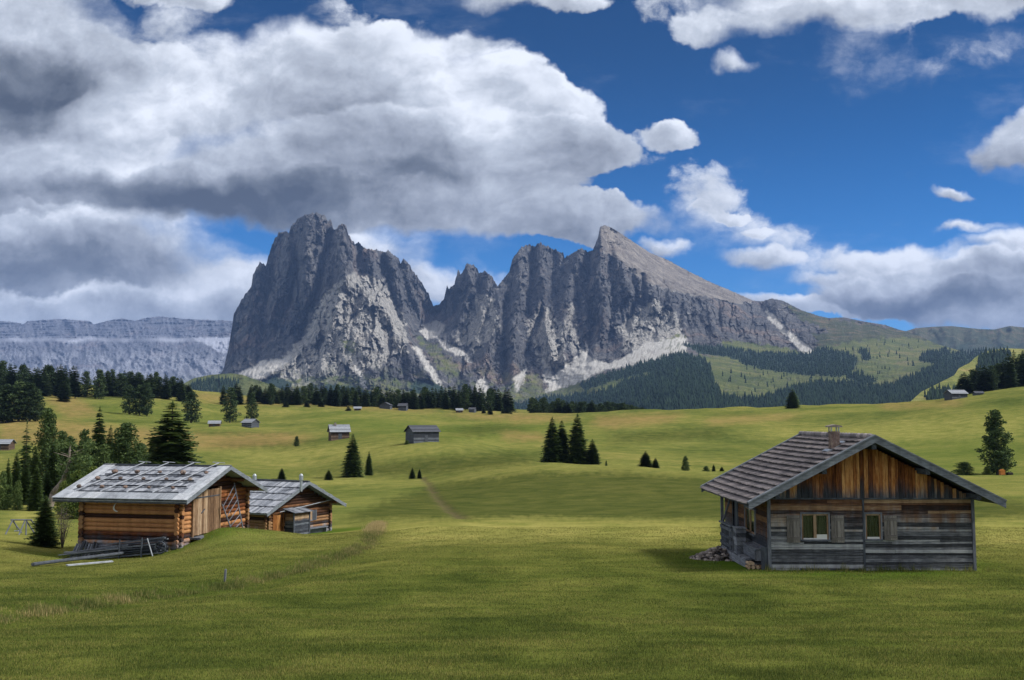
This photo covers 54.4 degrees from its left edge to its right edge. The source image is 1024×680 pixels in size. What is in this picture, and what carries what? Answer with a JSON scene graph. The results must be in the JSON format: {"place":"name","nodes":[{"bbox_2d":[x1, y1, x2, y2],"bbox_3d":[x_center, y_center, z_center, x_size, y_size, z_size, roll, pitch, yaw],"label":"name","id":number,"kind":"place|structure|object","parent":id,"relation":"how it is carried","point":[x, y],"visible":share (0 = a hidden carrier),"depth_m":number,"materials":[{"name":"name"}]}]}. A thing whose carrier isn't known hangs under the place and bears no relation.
{"place":"outdoors","nodes":[
{"label":"outdoors","id":0,"kind":"place"},
{"bbox_2d":[0,316,232,384],"bbox_3d":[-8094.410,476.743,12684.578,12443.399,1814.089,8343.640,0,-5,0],"label":"distant mountain","id":1,"kind":"structure","parent":0,"point":[184,350],"depth_m":12278.65,"materials":[{"name":"stone"}]},
{"bbox_2d":[184,373,283,395],"bbox_3d":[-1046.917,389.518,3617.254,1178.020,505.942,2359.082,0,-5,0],"label":"hill","id":2,"kind":"structure","parent":0,"point":[245,382],"depth_m":3193.31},
{"bbox_2d":[190,374,238,392],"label":"wood","id":3,"kind":"object","parent":2,"relation":"on","point":[226,380],"visible":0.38,"depth_m":3146.26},
{"bbox_2d":[0,384,1023,679],"bbox_3d":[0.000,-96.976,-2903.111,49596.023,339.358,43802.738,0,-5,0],"label":"meadow","id":4,"kind":"structure","parent":0,"point":[486,470],"depth_m":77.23,"materials":[{"name":"green plant"}]},
{"bbox_2d":[0,360,8,387],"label":"pine tree","id":5,"kind":"object","parent":4,"relation":"on","point":[3,368],"visible":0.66,"depth_m":627.45,"materials":[{"name":"green plant"}]},
{"bbox_2d":[0,470,11,509],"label":"bush","id":6,"kind":"object","parent":4,"relation":"on","point":[4,486],"visible":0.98,"depth_m":96.01,"materials":[{"name":"green plant"}]},
{"bbox_2d":[1,458,13,507],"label":"spruce tree","id":7,"kind":"object","parent":4,"relation":"on","point":[9,478],"visible":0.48,"depth_m":99.12,"materials":[{"name":"green plant"}]},
{"bbox_2d":[0,389,14,422],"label":"pine tree","id":8,"kind":"object","parent":4,"relation":"on","point":[3,397],"visible":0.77,"depth_m":427.81,"materials":[{"name":"green plant"}]},
{"bbox_2d":[0,439,16,449],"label":"hut","id":9,"kind":"object","parent":4,"relation":"on","point":[7,444],"visible":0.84,"depth_m":297.14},
{"bbox_2d":[0,384,20,422],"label":"pine tree","id":10,"kind":"object","parent":4,"relation":"on","point":[9,387],"visible":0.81,"depth_m":427.73,"materials":[{"name":"green plant"}]},
{"bbox_2d":[1,380,29,421],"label":"pine tree","id":11,"kind":"object","parent":4,"relation":"on","point":[16,415],"visible":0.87,"depth_m":427.22,"materials":[{"name":"green plant"}]},
{"bbox_2d":[11,453,21,499],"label":"spruce tree","id":12,"kind":"object","parent":4,"relation":"on","point":[16,474],"visible":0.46,"depth_m":110.93,"materials":[{"name":"green plant"}]},
{"bbox_2d":[11,480,23,509],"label":"bush","id":13,"kind":"object","parent":4,"relation":"on","point":[18,496],"visible":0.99,"depth_m":95.97,"materials":[{"name":"green plant"}]},
{"bbox_2d":[5,519,34,534],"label":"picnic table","id":14,"kind":"object","parent":4,"relation":"on","point":[17,527],"visible":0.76,"depth_m":67.20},
{"bbox_2d":[14,364,30,392],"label":"pine tree","id":15,"kind":"object","parent":4,"relation":"on","point":[20,375],"visible":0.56,"depth_m":595.37,"materials":[{"name":"green plant"}]},
{"bbox_2d":[16,460,31,504],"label":"spruce tree","id":16,"kind":"object","parent":4,"relation":"on","point":[25,478],"visible":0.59,"depth_m":102.89,"materials":[{"name":"green plant"}]},
{"bbox_2d":[17,419,32,475],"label":"spruce tree","id":17,"kind":"object","parent":4,"relation":"on","point":[27,449],"visible":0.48,"depth_m":127.12,"materials":[{"name":"green plant"}]},
{"bbox_2d":[14,382,44,420],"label":"pine tree","id":18,"kind":"object","parent":4,"relation":"on","point":[28,392],"visible":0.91,"depth_m":427.43,"materials":[{"name":"green plant"}]},
{"bbox_2d":[23,466,45,510],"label":"spruce tree","id":19,"kind":"object","parent":4,"relation":"on","point":[34,502],"visible":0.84,"depth_m":94.86,"materials":[{"name":"green plant"}]},
{"bbox_2d":[24,388,45,420],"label":"pine tree","id":20,"kind":"object","parent":4,"relation":"on","point":[37,406],"visible":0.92,"depth_m":427.83,"materials":[{"name":"green plant"}]},
{"bbox_2d":[28,447,42,484],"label":"spruce tree","id":21,"kind":"object","parent":4,"relation":"on","point":[34,461],"visible":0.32,"depth_m":116.99,"materials":[{"name":"green plant"}]},
{"bbox_2d":[31,369,49,395],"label":"spruce tree","id":22,"kind":"object","parent":4,"relation":"on","point":[39,384],"visible":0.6,"depth_m":591.33,"materials":[{"name":"green plant"}]},
{"bbox_2d":[23,496,61,547],"bbox_3d":[-27.829,10.907,59.296,2.255,3.333,2.178,0,-5,6],"label":"spruce tree","id":23,"kind":"object","parent":4,"relation":"on","point":[44,534],"visible":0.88,"depth_m":59.04,"materials":[{"name":"green plant"}]},
{"bbox_2d":[32,407,60,485],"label":"pine tree","id":24,"kind":"object","parent":4,"relation":"on","point":[48,430],"visible":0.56,"depth_m":122.91,"materials":[{"name":"green plant"}]},
{"bbox_2d":[39,367,53,395],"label":"spruce tree","id":25,"kind":"object","parent":4,"relation":"on","point":[46,380],"visible":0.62,"depth_m":598.61,"materials":[{"name":"green plant"}]},
{"bbox_2d":[42,470,51,504],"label":"spruce tree","id":26,"kind":"object","parent":4,"relation":"on","point":[47,488],"visible":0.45,"depth_m":98.00,"materials":[{"name":"green plant"}]},
{"bbox_2d":[41,445,61,491],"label":"spruce tree","id":27,"kind":"object","parent":4,"relation":"on","point":[52,460],"visible":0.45,"depth_m":110.91,"materials":[{"name":"green plant"}]},
{"bbox_2d":[46,365,57,393],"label":"pine tree","id":28,"kind":"object","parent":4,"relation":"on","point":[50,368],"visible":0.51,"depth_m":612.33,"materials":[{"name":"green plant"}]},
{"bbox_2d":[51,366,64,395],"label":"spruce tree","id":29,"kind":"object","parent":4,"relation":"on","point":[59,378],"visible":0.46,"depth_m":605.48,"materials":[{"name":"green plant"}]},
{"bbox_2d":[54,480,66,514],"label":"bush","id":30,"kind":"object","parent":4,"relation":"on","point":[63,487],"visible":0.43,"depth_m":90.91,"materials":[{"name":"green plant"}]},
{"bbox_2d":[56,430,69,472],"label":"pine tree","id":31,"kind":"object","parent":4,"relation":"on","point":[62,436],"visible":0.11,"depth_m":127.10,"materials":[{"name":"green plant"}]},
{"bbox_2d":[56,381,71,400],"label":"spruce tree","id":32,"kind":"object","parent":4,"relation":"on","point":[64,394],"visible":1,"depth_m":558.26,"materials":[{"name":"green plant"}]},
{"bbox_2d":[53,503,77,547],"bbox_3d":[-27.022,10.919,59.722,1.816,3.427,1.581,1,-5,-13],"label":"bush","id":33,"kind":"object","parent":4,"relation":"on","point":[62,538],"visible":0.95,"depth_m":59.80,"materials":[{"name":"green plant"}]},
{"bbox_2d":[58,365,73,397],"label":"spruce tree","id":34,"kind":"object","parent":4,"relation":"on","point":[65,378],"visible":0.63,"depth_m":591.13,"materials":[{"name":"green plant"}]},
{"bbox_2d":[57,435,76,485],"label":"pine tree","id":35,"kind":"object","parent":4,"relation":"on","point":[64,458],"visible":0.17,"depth_m":116.97,"materials":[{"name":"green plant"}]},
{"bbox_2d":[59,469,85,518],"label":"bush","id":36,"kind":"object","parent":4,"relation":"on","point":[74,506],"visible":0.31,"depth_m":86.69,"materials":[{"name":"green plant"}]},
{"bbox_2d":[47,437,99,506],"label":"pine tree","id":37,"kind":"object","parent":4,"relation":"on","point":[81,461],"visible":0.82,"depth_m":97.20,"materials":[{"name":"green plant"}]},
{"bbox_2d":[69,367,84,397],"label":"spruce tree","id":38,"kind":"object","parent":4,"relation":"on","point":[76,389],"visible":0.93,"depth_m":601.06,"materials":[{"name":"green plant"}]},
{"bbox_2d":[31,551,134,565],"bbox_3d":[-19.035,10.416,47.747,2.860,1.011,10.910,0,-5,0],"label":"log","id":39,"kind":"object","parent":4,"relation":"on","point":[75,559],"visible":0.63,"depth_m":46.27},
{"bbox_2d":[72,429,93,475],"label":"pine tree","id":40,"kind":"object","parent":4,"relation":"on","point":[84,437],"visible":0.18,"depth_m":107.24,"materials":[{"name":"green plant"}]},
{"bbox_2d":[80,371,92,396],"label":"pine tree","id":41,"kind":"object","parent":4,"relation":"on","point":[87,382],"visible":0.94,"depth_m":619.03,"materials":[{"name":"green plant"}]},
{"bbox_2d":[87,407,106,466],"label":"spruce tree","id":42,"kind":"object","parent":4,"relation":"on","point":[98,430],"visible":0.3,"depth_m":148.96,"materials":[{"name":"green plant"}]},
{"bbox_2d":[91,369,107,398],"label":"pine tree","id":43,"kind":"object","parent":4,"relation":"on","point":[99,386],"visible":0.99,"depth_m":602.64,"materials":[{"name":"green plant"}]},
{"bbox_2d":[89,444,113,467],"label":"pine tree","id":44,"kind":"object","parent":4,"relation":"on","point":[104,454],"visible":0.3,"depth_m":103.06,"materials":[{"name":"green plant"}]},
{"bbox_2d":[101,425,115,462],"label":"spruce tree","id":45,"kind":"object","parent":4,"relation":"on","point":[109,439],"visible":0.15,"depth_m":139.09,"materials":[{"name":"green plant"}]},
{"bbox_2d":[58,537,168,558],"bbox_3d":[-20.713,10.934,52.294,6.214,1.342,1.481,-1,-5,12],"label":"timber stack","id":46,"kind":"object","parent":4,"relation":"on","point":[148,547],"visible":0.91,"depth_m":51.83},
{"bbox_2d":[112,373,128,396],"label":"pine tree","id":47,"kind":"object","parent":4,"relation":"on","point":[122,379],"visible":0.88,"depth_m":619.98,"materials":[{"name":"green plant"}]},
{"bbox_2d":[120,385,135,413],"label":"pine tree","id":48,"kind":"object","parent":4,"relation":"on","point":[127,396],"visible":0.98,"depth_m":498.27,"materials":[{"name":"green plant"}]},
{"bbox_2d":[108,422,149,463],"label":"pine tree","id":49,"kind":"object","parent":4,"relation":"on","point":[124,452],"visible":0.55,"depth_m":110.84,"materials":[{"name":"green plant"}]},
{"bbox_2d":[132,384,147,414],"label":"pine tree","id":50,"kind":"object","parent":4,"relation":"on","point":[139,388],"visible":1,"depth_m":498.03,"materials":[{"name":"green plant"}]},
{"bbox_2d":[140,382,154,415],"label":"pine tree","id":51,"kind":"object","parent":4,"relation":"on","point":[148,399],"visible":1,"depth_m":498.39,"materials":[{"name":"green plant"}]},
{"bbox_2d":[51,461,267,557],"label":"log barn","id":52,"kind":"structure","parent":4,"relation":"on","point":[185,511],"depth_m":53.57,"materials":[{"name":"brown"}]},
{"bbox_2d":[189,486,221,539],"bbox_3d":[-16.690,9.488,54.871,0.850,2.640,3.100,-1,-5,13],"label":"door","id":53,"kind":"structure","parent":52,"relation":"in","point":[206,507],"depth_m":54.81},
{"bbox_2d":[160,376,171,398],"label":"spruce tree","id":54,"kind":"object","parent":4,"relation":"on","point":[167,390],"visible":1,"depth_m":605.61,"materials":[{"name":"green plant"}]},
{"bbox_2d":[138,401,205,464],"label":"spruce tree","id":55,"kind":"object","parent":4,"relation":"on","point":[175,443],"visible":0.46,"depth_m":116.47,"materials":[{"name":"green plant"}]},
{"bbox_2d":[176,381,186,400],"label":"spruce tree","id":56,"kind":"object","parent":4,"relation":"on","point":[181,395],"visible":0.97,"depth_m":600.61,"materials":[{"name":"green plant"}]},
{"bbox_2d":[181,391,202,422],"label":"pine tree","id":57,"kind":"object","parent":4,"relation":"on","point":[193,395],"visible":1,"depth_m":477.88,"materials":[{"name":"green plant"}]},
{"bbox_2d":[0,519,387,624],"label":"tall grass","id":58,"kind":"structure","parent":4,"relation":"on","point":[373,529],"depth_m":32.53,"materials":[{"name":"plant"}]},
{"bbox_2d":[220,387,241,422],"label":"pine tree","id":59,"kind":"object","parent":4,"relation":"on","point":[232,405],"visible":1,"depth_m":488.27,"materials":[{"name":"green plant"}]},
{"bbox_2d":[222,483,242,527],"bbox_3d":[-15.956,9.649,56.963,0.547,2.874,1.975,-1,-5,13],"label":"ladder","id":60,"kind":"object","parent":4,"relation":"on","point":[234,486],"visible":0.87,"depth_m":57.08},
{"bbox_2d":[240,419,260,427],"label":"hut","id":61,"kind":"object","parent":4,"relation":"on","point":[250,423],"visible":0.97,"depth_m":436.82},
{"bbox_2d":[244,392,258,418],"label":"pine tree","id":62,"kind":"object","parent":4,"relation":"on","point":[251,400],"visible":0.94,"depth_m":498.39,"materials":[{"name":"green plant"}]},
{"bbox_2d":[266,383,275,404],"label":"pine tree","id":63,"kind":"object","parent":4,"relation":"on","point":[270,394],"visible":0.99,"depth_m":643.43,"materials":[{"name":"green plant"}]},
{"bbox_2d":[249,474,345,533],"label":"log hut","id":64,"kind":"object","parent":4,"relation":"on","point":[301,506],"visible":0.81,"depth_m":70.62,"materials":[{"name":"brown"}]},
{"bbox_2d":[272,513,283,530],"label":"door","id":65,"kind":"structure","parent":64,"relation":"in","point":[277,519],"depth_m":69.35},
{"bbox_2d":[310,388,323,404],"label":"spruce tree","id":66,"kind":"object","parent":4,"relation":"on","point":[317,397],"visible":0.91,"depth_m":641.26,"materials":[{"name":"green plant"}]},
{"bbox_2d":[330,386,341,406],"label":"spruce tree","id":67,"kind":"object","parent":4,"relation":"on","point":[335,401],"visible":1,"depth_m":646.27,"materials":[{"name":"green plant"}]},
{"bbox_2d":[327,423,350,440],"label":"hut","id":68,"kind":"object","parent":4,"relation":"on","point":[338,431],"visible":0.88,"depth_m":326.74,"materials":[{"name":"wood"}]},
{"bbox_2d":[342,388,351,406],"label":"spruce tree","id":69,"kind":"object","parent":4,"relation":"on","point":[346,401],"visible":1,"depth_m":651.55,"materials":[{"name":"green plant"}]},
{"bbox_2d":[339,434,365,477],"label":"spruce tree","id":70,"kind":"object","parent":4,"relation":"on","point":[352,463],"visible":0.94,"depth_m":213.75,"materials":[{"name":"green plant"}]},
{"bbox_2d":[358,388,371,406],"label":"spruce tree","id":71,"kind":"object","parent":4,"relation":"on","point":[365,402],"visible":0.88,"depth_m":646.66,"materials":[{"name":"green plant"}]},
{"bbox_2d":[363,452,374,475],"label":"spruce tree","id":72,"kind":"object","parent":4,"relation":"on","point":[368,471],"visible":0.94,"depth_m":224.12,"materials":[{"name":"green plant"}]},
{"bbox_2d":[408,388,419,409],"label":"spruce tree","id":73,"kind":"object","parent":4,"relation":"on","point":[414,403],"visible":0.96,"depth_m":638.29,"materials":[{"name":"green plant"}]},
{"bbox_2d":[403,425,440,443],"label":"hut","id":74,"kind":"object","parent":4,"relation":"on","point":[421,433],"visible":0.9,"depth_m":286.70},
{"bbox_2d":[424,390,435,407],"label":"spruce tree","id":75,"kind":"object","parent":4,"relation":"on","point":[428,400],"visible":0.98,"depth_m":650.20,"materials":[{"name":"green plant"}]},
{"bbox_2d":[440,388,450,408],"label":"spruce tree","id":76,"kind":"object","parent":4,"relation":"on","point":[445,402],"visible":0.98,"depth_m":648.04,"materials":[{"name":"green plant"}]},
{"bbox_2d":[459,384,472,409],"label":"pine tree","id":77,"kind":"object","parent":4,"relation":"on","point":[465,396],"visible":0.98,"depth_m":650.11,"materials":[{"name":"green plant"}]},
{"bbox_2d":[475,386,485,410],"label":"spruce tree","id":78,"kind":"object","parent":4,"relation":"on","point":[479,398],"visible":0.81,"depth_m":638.57,"materials":[{"name":"green plant"}]},
{"bbox_2d":[485,389,493,410],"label":"pine tree","id":79,"kind":"object","parent":4,"relation":"on","point":[488,400],"visible":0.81,"depth_m":643.35,"materials":[{"name":"green plant"}]},
{"bbox_2d":[493,389,503,411],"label":"spruce tree","id":80,"kind":"object","parent":4,"relation":"on","point":[498,406],"visible":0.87,"depth_m":647.13,"materials":[{"name":"green plant"}]},
{"bbox_2d":[503,389,518,412],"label":"spruce tree","id":81,"kind":"object","parent":4,"relation":"on","point":[511,407],"visible":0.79,"depth_m":689.66,"materials":[{"name":"green plant"}]},
{"bbox_2d":[538,397,548,412],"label":"pine tree","id":82,"kind":"object","parent":4,"relation":"on","point":[543,404],"visible":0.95,"depth_m":664.47,"materials":[{"name":"green plant"}]},
{"bbox_2d":[537,417,565,462],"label":"spruce tree","id":83,"kind":"object","parent":4,"relation":"on","point":[552,450],"visible":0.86,"depth_m":220.00,"materials":[{"name":"green plant"}]},
{"bbox_2d":[557,421,569,462],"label":"spruce tree","id":84,"kind":"object","parent":4,"relation":"on","point":[563,436],"visible":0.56,"depth_m":222.16,"materials":[{"name":"green plant"}]},
{"bbox_2d":[564,413,589,463],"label":"spruce tree","id":85,"kind":"object","parent":4,"relation":"on","point":[577,448],"visible":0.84,"depth_m":219.86,"materials":[{"name":"green plant"}]},
{"bbox_2d":[585,439,602,464],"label":"spruce tree","id":86,"kind":"object","parent":4,"relation":"on","point":[593,455],"visible":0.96,"depth_m":219.00,"materials":[{"name":"green plant"}]},
{"bbox_2d":[637,451,653,467],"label":"spruce tree","id":87,"kind":"object","parent":4,"relation":"on","point":[644,461],"visible":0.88,"depth_m":201.21,"materials":[{"name":"green plant"}]},
{"bbox_2d":[689,545,731,560],"bbox_3d":[8.351,8.706,40.652,2.206,0.631,1.895,0,-5,0],"label":"rubble heap","id":88,"kind":"object","parent":4,"relation":"on","point":[718,553],"visible":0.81,"depth_m":40.34,"materials":[{"name":"stone"}]},
{"bbox_2d":[783,389,800,408],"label":"spruce tree","id":89,"kind":"object","parent":4,"relation":"on","point":[792,401],"visible":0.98,"depth_m":502.79,"materials":[{"name":"green plant"}]},
{"bbox_2d":[700,424,1006,570],"bbox_3d":[13.084,6.186,40.241,9.405,5.541,9.271,0,-5,0],"label":"chalet","id":90,"kind":"object","parent":4,"relation":"on","point":[833,500],"visible":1,"depth_m":36.57,"materials":[{"name":"grey wood"}]},
{"bbox_2d":[732,501,738,527],"bbox_3d":[9.415,7.620,41.768,0.110,2.030,1.060,0,-5,0],"label":"door","id":91,"kind":"structure","parent":90,"relation":"in","point":[736,522],"depth_m":41.96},
{"bbox_2d":[744,505,755,536],"bbox_3d":[9.350,7.096,39.152,0.120,1.070,1.700,0,-5,0],"label":"window","id":92,"kind":"structure","parent":90,"relation":"in","point":[749,515],"depth_m":39.09,"materials":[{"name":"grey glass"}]},
{"bbox_2d":[800,512,830,540],"bbox_3d":[11.120,6.851,36.524,1.080,1.050,0.120,0,-5,0],"label":"window","id":93,"kind":"structure","parent":90,"relation":"in","point":[814,526],"depth_m":36.54,"materials":[{"name":"grey paint"}]},
{"bbox_2d":[864,512,882,540],"bbox_3d":[13.250,6.841,36.524,0.660,1.030,0.120,0,-5,0],"label":"window","id":94,"kind":"structure","parent":90,"relation":"in","point":[873,520],"depth_m":36.54,"materials":[{"name":"grey paint"}]},
{"bbox_2d":[943,390,968,399],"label":"hut","id":95,"kind":"object","parent":4,"relation":"on","point":[952,394],"visible":0.88,"depth_m":475.37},
{"bbox_2d":[951,462,978,474],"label":"bush","id":96,"kind":"object","parent":4,"relation":"on","point":[964,466],"visible":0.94,"depth_m":205.81,"materials":[{"name":"green plant"}]},
{"bbox_2d":[962,375,976,393],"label":"spruce tree","id":97,"kind":"object","parent":4,"relation":"on","point":[967,384],"visible":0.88,"depth_m":527.25,"materials":[{"name":"green plant"}]},
{"bbox_2d":[976,365,994,391],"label":"spruce tree","id":98,"kind":"object","parent":4,"relation":"on","point":[984,375],"visible":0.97,"depth_m":527.51,"materials":[{"name":"green plant"}]},
{"bbox_2d":[985,365,1000,390],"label":"pine tree","id":99,"kind":"object","parent":4,"relation":"on","point":[992,372],"visible":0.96,"depth_m":526.58,"materials":[{"name":"green plant"}]},
{"bbox_2d":[974,409,1016,474],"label":"pine tree","id":100,"kind":"object","parent":4,"relation":"on","point":[997,454],"visible":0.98,"depth_m":206.08,"materials":[{"name":"green plant"}]},
{"bbox_2d":[1003,356,1019,387],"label":"spruce tree","id":101,"kind":"object","parent":4,"relation":"on","point":[1010,380],"visible":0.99,"depth_m":507.54,"materials":[{"name":"green plant"}]},
{"bbox_2d":[1015,351,1023,386],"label":"spruce tree","id":102,"kind":"object","parent":4,"relation":"on","point":[1020,373],"visible":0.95,"depth_m":517.86,"materials":[{"name":"green plant"}]},
{"bbox_2d":[0,0,1023,330],"label":"sky","id":103,"kind":"structure","parent":0,"point":[862,160],"materials":[{"name":"blue"}]},
{"bbox_2d":[221,212,973,408],"bbox_3d":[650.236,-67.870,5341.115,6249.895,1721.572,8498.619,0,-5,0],"label":"mountain","id":104,"kind":"structure","parent":0,"point":[325,302],"depth_m":5493.16,"materials":[{"name":"stone"}]},
{"bbox_2d":[261,339,988,409],"bbox_3d":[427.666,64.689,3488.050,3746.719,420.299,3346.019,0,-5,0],"label":"wood","id":105,"kind":"object","parent":104,"relation":"on","point":[675,392],"visible":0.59,"depth_m":3040.25,"materials":[{"name":"plant"}]},
{"bbox_2d":[907,326,1023,354],"bbox_3d":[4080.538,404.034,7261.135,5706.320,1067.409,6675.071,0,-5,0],"label":"hill","id":106,"kind":"structure","parent":0,"point":[957,338],"depth_m":7232.20,"materials":[{"name":"stone"}]},
{"bbox_2d":[912,348,1023,400],"bbox_3d":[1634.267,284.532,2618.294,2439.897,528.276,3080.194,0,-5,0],"label":"hill","id":107,"kind":"structure","parent":0,"point":[953,380],"depth_m":1952.88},
{"bbox_2d":[924,346,1023,399],"bbox_3d":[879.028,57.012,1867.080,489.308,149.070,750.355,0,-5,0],"label":"wood","id":108,"kind":"object","parent":107,"relation":"on","point":[988,358],"visible":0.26,"depth_m":2042.09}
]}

